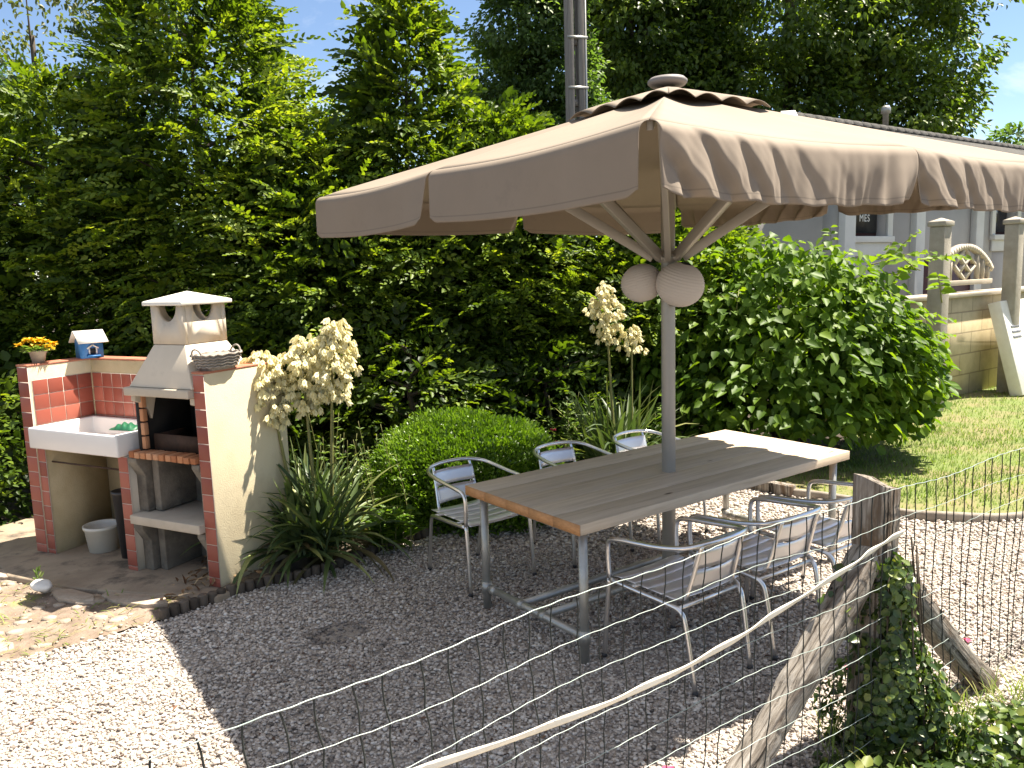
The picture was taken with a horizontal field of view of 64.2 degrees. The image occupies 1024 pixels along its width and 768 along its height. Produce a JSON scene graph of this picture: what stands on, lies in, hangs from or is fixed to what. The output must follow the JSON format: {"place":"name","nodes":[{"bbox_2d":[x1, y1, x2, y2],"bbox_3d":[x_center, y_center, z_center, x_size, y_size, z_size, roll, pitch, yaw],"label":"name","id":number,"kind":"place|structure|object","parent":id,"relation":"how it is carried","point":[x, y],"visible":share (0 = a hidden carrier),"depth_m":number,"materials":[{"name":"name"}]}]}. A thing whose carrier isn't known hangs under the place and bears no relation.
{"place":"outdoors","nodes":[
{"label":"outdoors","id":0,"kind":"place"},
{"bbox_2d":[69,329,108,358],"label":"bird house","id":1,"kind":"structure","parent":0,"point":[88,343],"depth_m":6.11,"materials":[{"name":"blue paint"}]},
{"bbox_2d":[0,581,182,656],"bbox_3d":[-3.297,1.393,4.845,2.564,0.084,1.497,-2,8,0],"label":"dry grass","id":2,"kind":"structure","parent":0,"point":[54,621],"depth_m":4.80,"materials":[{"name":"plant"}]},
{"bbox_2d":[0,583,208,661],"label":"dry earth","id":3,"kind":"structure","parent":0,"point":[10,609],"depth_m":4.82,"materials":[{"name":"beige soil"}]},
{"bbox_2d":[0,569,7,579],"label":"paving fragment","id":4,"kind":"object","parent":3,"relation":"on","point":[3,576],"visible":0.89,"depth_m":5.52,"materials":[{"name":"beige stone"}]},
{"bbox_2d":[31,565,43,581],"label":"weed","id":5,"kind":"object","parent":3,"relation":"on","point":[37,571],"visible":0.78,"depth_m":5.27,"materials":[{"name":"green plant"}]},
{"bbox_2d":[30,579,52,591],"bbox_3d":[-3.010,1.290,5.213,0.165,0.066,0.108,6,16,14],"label":"white stone","id":6,"kind":"object","parent":3,"relation":"on","point":[41,585],"visible":1,"depth_m":5.19,"materials":[{"name":"white stone"}]},
{"bbox_2d":[51,589,93,603],"bbox_3d":[-2.764,1.343,5.141,0.380,0.031,0.126,4,12,24],"label":"paving fragment","id":7,"kind":"object","parent":3,"relation":"on","point":[71,596],"visible":0.96,"depth_m":5.13,"materials":[{"name":"grey stone"}]},
{"bbox_2d":[0,580,166,654],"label":"rubble","id":8,"kind":"object","parent":3,"relation":"on","point":[77,605],"visible":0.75,"depth_m":4.82,"materials":[{"name":"beige stone"}]},
{"bbox_2d":[102,592,167,607],"bbox_3d":[-2.334,1.338,5.078,0.534,0.031,0.194,1,7,21],"label":"paving fragment","id":9,"kind":"object","parent":3,"relation":"on","point":[135,599],"visible":0.81,"depth_m":5.03,"materials":[{"name":"grey stone"}]},
{"bbox_2d":[0,289,846,657],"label":"ground","id":10,"kind":"structure","parent":0,"point":[320,561],"depth_m":7.42,"materials":[{"name":"soil"}]},
{"bbox_2d":[0,347,32,525],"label":"hedge shrub","id":11,"kind":"object","parent":10,"relation":"on","point":[11,458],"visible":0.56,"depth_m":6.92,"materials":[{"name":"green plant"}]},
{"bbox_2d":[0,153,93,443],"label":"hornbeam","id":12,"kind":"object","parent":10,"relation":"on","point":[16,225],"visible":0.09,"depth_m":8.34,"materials":[{"name":"green plant"}]},
{"bbox_2d":[0,60,110,358],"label":"soft leaved tree","id":13,"kind":"object","parent":10,"relation":"on","point":[3,84],"depth_m":11.72,"materials":[{"name":"green plant"}]},
{"bbox_2d":[0,0,128,311],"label":"birch tree","id":14,"kind":"object","parent":10,"relation":"on","point":[30,37],"visible":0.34,"depth_m":16.68,"materials":[{"name":"green plant"}]},
{"bbox_2d":[0,43,216,485],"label":"hornbeam","id":15,"kind":"object","parent":10,"relation":"on","point":[15,138],"visible":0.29,"depth_m":7.83,"materials":[{"name":"green plant"}]},
{"bbox_2d":[59,0,230,312],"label":"conifer","id":16,"kind":"object","parent":10,"relation":"on","point":[189,76],"visible":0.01,"depth_m":11.81,"materials":[{"name":"green plant"}]},
{"bbox_2d":[0,517,312,603],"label":"patio slab","id":17,"kind":"structure","parent":10,"relation":"on","point":[82,568],"depth_m":5.53,"materials":[{"name":"stone"}]},
{"bbox_2d":[82,519,118,553],"bbox_3d":[-2.986,1.113,5.959,0.263,0.190,0.256,-2,8,0],"label":"bucket","id":18,"kind":"object","parent":17,"relation":"on","point":[101,535],"visible":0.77,"depth_m":5.88,"materials":[{"name":"white plastic"}]},
{"bbox_2d":[110,488,127,558],"bbox_3d":[-2.727,0.984,5.761,0.150,0.485,0.150,2,9,27],"label":"dark bin","id":19,"kind":"object","parent":17,"relation":"on","point":[117,502],"visible":0.38,"depth_m":5.71,"materials":[{"name":"grey plastic"}]},
{"bbox_2d":[16,291,289,587],"bbox_3d":[-2.544,0.289,5.730,1.848,1.863,0.750,2,9,27],"label":"masonry barbecue","id":20,"kind":"object","parent":17,"relation":"on","point":[194,458],"visible":0.98,"depth_m":5.46,"materials":[{"name":"beige paint"}]},
{"bbox_2d":[14,337,57,362],"bbox_3d":[-3.425,-0.246,5.879,0.274,0.185,0.248,-2,8,0],"label":"flower pot","id":21,"kind":"object","parent":20,"relation":"on","point":[37,352],"visible":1,"depth_m":5.84,"materials":[{"name":"ceramic"}]},
{"bbox_2d":[109,422,137,430],"bbox_3d":[-2.637,0.283,5.584,0.200,0.050,0.120,1,9,21],"label":"cleaning pad","id":22,"kind":"object","parent":20,"relation":"on","point":[125,426],"visible":0.9,"depth_m":5.54,"materials":[{"name":"green plastic"}]},
{"bbox_2d":[189,344,242,370],"bbox_3d":[-1.853,-0.166,5.125,0.214,0.142,0.347,2,9,27],"label":"wicker basket","id":23,"kind":"object","parent":20,"relation":"on","point":[216,360],"visible":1,"depth_m":5.04,"materials":[{"name":"grey wicker"}]},
{"bbox_2d":[159,555,297,600],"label":"dead leaves","id":24,"kind":"object","parent":17,"relation":"on","point":[204,576],"visible":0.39,"depth_m":5.25,"materials":[{"name":"brown plant"}]},
{"bbox_2d":[0,0,344,426],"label":"hornbeam","id":25,"kind":"object","parent":10,"relation":"on","point":[144,57],"visible":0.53,"depth_m":7.68,"materials":[{"name":"green plant"}]},
{"bbox_2d":[147,98,444,478],"bbox_3d":[-1.978,-0.773,8.198,3.006,4.212,3.118,-2,8,0],"label":"hornbeam","id":26,"kind":"object","parent":10,"relation":"on","point":[291,299],"visible":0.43,"depth_m":7.55,"materials":[{"name":"green plant"}]},
{"bbox_2d":[226,319,372,479],"bbox_3d":[-2.361,0.296,7.732,2.100,1.885,2.345,-2,8,0],"label":"hedge shrub","id":27,"kind":"object","parent":10,"relation":"on","point":[300,433],"visible":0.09,"depth_m":7.45,"materials":[{"name":"green plant"}]},
{"bbox_2d":[225,97,392,332],"bbox_3d":[-3.127,-2.233,13.451,3.889,4.916,4.119,4,10,35],"label":"soft leaved tree","id":28,"kind":"object","parent":10,"relation":"on","point":[325,105],"depth_m":13.09,"materials":[{"name":"green plant"}]},
{"bbox_2d":[292,410,378,540],"bbox_3d":[-1.274,0.668,6.185,0.591,0.971,0.643,-7,10,-35],"label":"leafy plant","id":29,"kind":"object","parent":10,"relation":"on","point":[335,453],"visible":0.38,"depth_m":6.08,"materials":[{"name":"green plant"}]},
{"bbox_2d":[296,300,528,499],"bbox_3d":[-0.992,0.293,7.658,2.312,2.176,2.064,-2,8,0],"label":"hedge shrub","id":30,"kind":"object","parent":10,"relation":"on","point":[425,390],"visible":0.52,"depth_m":7.41,"materials":[{"name":"green plant"}]},
{"bbox_2d":[278,0,558,466],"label":"hornbeam","id":31,"kind":"object","parent":10,"relation":"on","point":[376,88],"visible":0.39,"depth_m":7.86,"materials":[{"name":"green plant"}]},
{"bbox_2d":[350,405,564,536],"bbox_3d":[-0.440,0.656,6.704,1.792,0.946,1.535,-2,8,0],"label":"box bush","id":32,"kind":"object","parent":10,"relation":"on","point":[509,442],"visible":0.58,"depth_m":6.30,"materials":[{"name":"green plant"}]},
{"bbox_2d":[358,85,635,439],"bbox_3d":[-0.088,-0.996,8.602,3.064,4.043,3.131,-2,8,0],"label":"hornbeam","id":33,"kind":"object","parent":10,"relation":"on","point":[524,124],"visible":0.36,"depth_m":7.98,"materials":[{"name":"green plant"}]},
{"bbox_2d":[450,0,617,144],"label":"locust tree","id":34,"kind":"object","parent":10,"relation":"on","point":[519,64],"visible":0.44,"depth_m":17.64,"materials":[{"name":"green plant"}]},
{"bbox_2d":[447,327,648,460],"bbox_3d":[0.344,0.314,8.032,2.044,1.789,1.842,-2,8,0],"label":"hedge shrub","id":35,"kind":"object","parent":10,"relation":"on","point":[563,352],"visible":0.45,"depth_m":7.76,"materials":[{"name":"green plant"}]},
{"bbox_2d":[533,393,594,462],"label":"leafy plant","id":36,"kind":"object","parent":10,"relation":"on","point":[567,423],"visible":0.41,"depth_m":7.45,"materials":[{"name":"green plant"}]},
{"bbox_2d":[564,0,588,122],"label":"utility pole","id":37,"kind":"object","parent":10,"relation":"on","point":[577,71],"visible":0.35,"depth_m":15.24,"materials":[{"name":"grey metal"}]},
{"bbox_2d":[479,207,746,444],"bbox_3d":[1.027,-0.841,9.127,3.103,3.818,3.250,5,11,42],"label":"hornbeam","id":38,"kind":"object","parent":10,"relation":"on","point":[618,259],"visible":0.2,"depth_m":8.18,"materials":[{"name":"green plant"}]},
{"bbox_2d":[586,0,773,105],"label":"tall tree","id":39,"kind":"object","parent":10,"relation":"on","point":[657,49],"visible":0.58,"depth_m":21.41,"materials":[{"name":"green plant"}]},
{"bbox_2d":[590,217,802,437],"bbox_3d":[1.955,-0.726,9.503,2.929,3.668,2.720,-6,9,-30],"label":"hornbeam","id":40,"kind":"object","parent":10,"relation":"on","point":[737,233],"visible":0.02,"depth_m":8.61,"materials":[{"name":"green plant"}]},
{"bbox_2d":[595,225,971,454],"bbox_3d":[2.776,-0.443,8.418,3.883,2.360,2.669,-2,8,0],"label":"broad leaved bush","id":41,"kind":"object","parent":10,"relation":"on","point":[850,358],"visible":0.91,"depth_m":7.76,"materials":[{"name":"green plant"}]},
{"bbox_2d":[560,0,1023,137],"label":"tall tree","id":42,"kind":"object","parent":10,"relation":"on","point":[829,65],"visible":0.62,"depth_m":21.77,"materials":[{"name":"green plant"}]},
{"bbox_2d":[986,121,1023,145],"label":"distant tree","id":43,"kind":"object","parent":10,"relation":"on","point":[1005,131],"visible":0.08,"depth_m":41.11,"materials":[{"name":"green plant"}]},
{"bbox_2d":[0,488,1023,767],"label":"gravel yard","id":44,"kind":"structure","parent":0,"point":[350,631],"depth_m":4.12,"materials":[{"name":"grey gravel"}]},
{"bbox_2d":[179,318,424,595],"bbox_3d":[-1.352,0.468,5.602,1.636,1.841,1.560,1,8,20],"label":"yucca","id":45,"kind":"object","parent":44,"relation":"on","point":[318,525],"visible":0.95,"depth_m":5.49,"materials":[{"name":"green plant"}]},
{"bbox_2d":[158,521,498,620],"bbox_3d":[-0.313,1.105,6.306,4.660,0.114,0.280,-8,10,-38],"label":"log roll edging","id":46,"kind":"object","parent":44,"relation":"on","point":[181,606],"visible":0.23,"depth_m":5.24,"materials":[{"name":"wood"}]},
{"bbox_2d":[350,424,413,539],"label":"leafy plant","id":47,"kind":"object","parent":44,"relation":"on","point":[401,479],"visible":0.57,"depth_m":6.09,"materials":[{"name":"green plant"}]},
{"bbox_2d":[361,504,426,553],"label":"leafy plant","id":48,"kind":"object","parent":44,"relation":"on","point":[404,525],"visible":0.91,"depth_m":5.80,"materials":[{"name":"green plant"}]},
{"bbox_2d":[426,457,536,596],"bbox_3d":[-0.236,0.892,5.346,0.540,0.729,0.593,-8,10,-38],"label":"bistro chair","id":49,"kind":"object","parent":44,"relation":"on","point":[466,513],"visible":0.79,"depth_m":5.37,"materials":[{"name":"metal"}]},
{"bbox_2d":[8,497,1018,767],"bbox_3d":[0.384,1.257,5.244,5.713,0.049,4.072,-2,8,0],"label":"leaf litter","id":50,"kind":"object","parent":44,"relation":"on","point":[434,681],"visible":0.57,"depth_m":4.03,"materials":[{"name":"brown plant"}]},
{"bbox_2d":[551,428,579,460],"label":"leafy plant","id":51,"kind":"object","parent":44,"relation":"on","point":[573,445],"visible":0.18,"depth_m":7.00,"materials":[{"name":"green plant"}]},
{"bbox_2d":[533,440,633,567],"bbox_3d":[0.465,0.812,5.771,0.540,0.729,0.593,-7,10,-33],"label":"bistro chair","id":52,"kind":"object","parent":44,"relation":"on","point":[551,458],"visible":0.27,"depth_m":5.90,"materials":[{"name":"metal"}]},
{"bbox_2d":[552,281,694,462],"bbox_3d":[0.874,0.090,7.151,1.672,1.985,1.753,1,9,21],"label":"yucca","id":53,"kind":"object","parent":44,"relation":"on","point":[602,440],"visible":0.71,"depth_m":7.09,"materials":[{"name":"green plant"}]},
{"bbox_2d":[465,430,849,664],"bbox_3d":[0.977,0.894,5.097,2.338,0.771,1.009,-8,10,-36],"label":"garden table","id":54,"kind":"object","parent":44,"relation":"on","point":[581,499],"visible":0.8,"depth_m":4.76,"materials":[{"name":"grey wood"}]},
{"bbox_2d":[610,429,707,544],"bbox_3d":[1.066,0.746,6.111,0.540,0.729,0.593,-8,10,-37],"label":"bistro chair","id":55,"kind":"object","parent":44,"relation":"on","point":[629,443],"visible":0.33,"depth_m":6.23,"materials":[{"name":"metal"}]},
{"bbox_2d":[646,394,675,444],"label":"leafy plant","id":56,"kind":"object","parent":44,"relation":"on","point":[656,423],"visible":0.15,"depth_m":7.10,"materials":[{"name":"green plant"}]},
{"bbox_2d":[315,74,1023,558],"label":"garden umbrella","id":57,"kind":"object","parent":44,"relation":"on","point":[639,166],"visible":1,"depth_m":3.73,"materials":[{"name":"beige fabric"}]},
{"bbox_2d":[621,260,659,302],"bbox_3d":[0.766,-0.601,4.827,0.248,0.233,0.248,-17,4,-18],"label":"paper lantern","id":58,"kind":"object","parent":57,"relation":"hanging from","point":[638,282],"visible":0.91,"depth_m":4.74,"materials":[{"name":"beige paper"}]},
{"bbox_2d":[656,262,704,306],"bbox_3d":[0.965,-0.582,4.713,0.280,0.263,0.304,4,21,-24],"label":"paper lantern","id":59,"kind":"object","parent":57,"relation":"hanging from","point":[679,284],"visible":1,"depth_m":4.61,"materials":[{"name":"beige paper"}]},
{"bbox_2d":[602,516,752,696],"bbox_3d":[0.838,1.039,4.071,0.540,0.729,0.593,-8,10,-36],"label":"bistro chair","id":60,"kind":"object","parent":44,"relation":"on","point":[693,577],"visible":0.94,"depth_m":3.96,"materials":[{"name":"metal"}]},
{"bbox_2d":[684,497,820,660],"bbox_3d":[1.318,0.980,4.391,0.540,0.729,0.593,-7,10,-34],"label":"bistro chair","id":61,"kind":"object","parent":44,"relation":"on","point":[766,546],"visible":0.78,"depth_m":4.23,"materials":[{"name":"metal"}]},
{"bbox_2d":[747,481,795,496],"bbox_3d":[2.017,0.870,7.320,0.090,0.110,1.090,-9,11,-42],"label":"timber edging","id":62,"kind":"object","parent":44,"relation":"on","point":[778,488],"visible":0.33,"depth_m":6.99,"materials":[{"name":"brown wood"}]},
{"bbox_2d":[749,479,852,599],"bbox_3d":[1.787,0.918,4.727,0.540,0.729,0.593,-8,10,-36],"label":"bistro chair","id":63,"kind":"object","parent":44,"relation":"on","point":[830,526],"visible":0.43,"depth_m":4.61,"materials":[{"name":"metal"}]},
{"bbox_2d":[846,473,900,741],"bbox_3d":[1.459,0.935,3.303,0.159,1.179,0.135,-8,10,-36],"label":"fence post","id":64,"kind":"object","parent":44,"relation":"on","point":[865,486],"visible":0.45,"depth_m":3.22,"materials":[{"name":"wood"}]},
{"bbox_2d":[128,448,1023,767],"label":"wire fence","id":65,"kind":"object","parent":64,"relation":"attached to","point":[718,640],"visible":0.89,"depth_m":2.74,"materials":[{"name":"black"}]},
{"bbox_2d":[414,529,904,767],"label":"fence tape","id":66,"kind":"object","parent":65,"relation":"attached to","point":[472,752],"visible":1,"depth_m":2.34,"materials":[{"name":"white plastic"}]},
{"bbox_2d":[811,537,984,767],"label":"ivy","id":67,"kind":"object","parent":65,"relation":"attached to","point":[899,606],"visible":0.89,"depth_m":3.18,"materials":[{"name":"green plant"}]},
{"bbox_2d":[724,544,891,767],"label":"fence brace","id":68,"kind":"object","parent":64,"relation":"attached to","point":[775,739],"visible":0.8,"depth_m":3.07,"materials":[{"name":"brown wood"}]},
{"bbox_2d":[901,562,999,693],"bbox_3d":[1.850,1.056,3.573,1.164,0.120,0.128,45,-16,-26],"label":"fence brace","id":69,"kind":"object","parent":64,"relation":"attached to","point":[969,662],"visible":0.48,"depth_m":3.61,"materials":[{"name":"brown wood"}]},
{"bbox_2d":[800,648,1023,767],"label":"weedy grass","id":70,"kind":"structure","parent":44,"relation":"on","point":[963,701],"depth_m":3.47,"materials":[{"name":"green plant"}]},
{"bbox_2d":[812,694,1023,767],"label":"ground ivy","id":71,"kind":"object","parent":44,"relation":"on","point":[997,731],"visible":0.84,"depth_m":3.15,"materials":[{"name":"green plant"}]},
{"bbox_2d":[0,0,1023,278],"label":"sky","id":72,"kind":"structure","parent":0,"point":[313,17],"materials":[{"name":"blue"}]},
{"bbox_2d":[738,105,1023,309],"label":"house","id":73,"kind":"structure","parent":0,"point":[984,231],"depth_m":14.26,"materials":[{"name":"pale grey painted plaster"},{"name":"dark roof tile"},{"name":"window glass"}]},
{"bbox_2d":[856,214,876,232],"bbox_3d":[5.772,-2.830,13.448,0.880,0.660,0.020,-8,10,-36],"label":"lettered sign","id":74,"kind":"object","parent":73,"relation":"attached to","point":[866,223],"visible":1,"depth_m":13.54,"materials":[{"name":"black"}]},
{"bbox_2d":[855,213,894,255],"bbox_3d":[5.816,-2.742,13.421,1.320,1.270,0.320,-8,10,-36],"label":"window","id":75,"kind":"structure","parent":73,"relation":"in","point":[870,244],"depth_m":13.50,"materials":[{"name":"white glass"}]},
{"bbox_2d":[923,258,970,293],"bbox_3d":[7.963,-1.432,15.068,1.880,1.750,0.048,-8,10,-36],"label":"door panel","id":76,"kind":"structure","parent":73,"relation":"in","point":[958,288],"depth_m":15.17,"materials":[{"name":"wood"}]},
{"bbox_2d":[989,210,1020,250],"bbox_3d":[9.771,-3.321,16.299,1.270,1.320,0.320,-8,10,-36],"label":"window","id":77,"kind":"structure","parent":73,"relation":"in","point":[997,228],"depth_m":16.10,"materials":[{"name":"white glass"}]},
{"bbox_2d":[775,387,1023,512],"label":"lawn","id":78,"kind":"structure","parent":0,"point":[849,489],"depth_m":7.95,"materials":[{"name":"green plant"}]},
{"bbox_2d":[793,489,1023,522],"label":"curved edging","id":79,"kind":"object","parent":78,"relation":"on","point":[941,516],"visible":0.51,"depth_m":6.16,"materials":[{"name":"beige wood"}]},
{"bbox_2d":[823,286,1023,420],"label":"garden wall","id":80,"kind":"structure","parent":78,"relation":"on","point":[973,348],"depth_m":11.80,"materials":[{"name":"concrete"}]},
{"bbox_2d":[949,244,993,285],"bbox_3d":[6.431,-1.700,11.610,1.675,0.578,0.086,-8,10,-36],"label":"arched panel","id":81,"kind":"object","parent":80,"relation":"on","point":[981,266],"visible":0.69,"depth_m":11.68,"materials":[{"name":"wood"}]},
{"bbox_2d":[926,218,954,411],"bbox_3d":[5.417,-0.846,10.404,0.230,2.498,0.230,-8,10,-36],"label":"concrete post","id":82,"kind":"object","parent":78,"relation":"on","point":[940,236],"visible":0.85,"depth_m":10.26,"materials":[{"name":"beige concrete"}]},
{"bbox_2d":[988,299,1023,395],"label":"board sign","id":83,"kind":"object","parent":78,"relation":"on","point":[1010,339],"visible":0.99,"depth_m":11.56,"materials":[{"name":"white paint"}]},
{"bbox_2d":[996,216,1023,392],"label":"concrete post","id":84,"kind":"object","parent":78,"relation":"on","point":[1012,261],"visible":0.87,"depth_m":11.59,"materials":[{"name":"beige concrete"}]}
]}

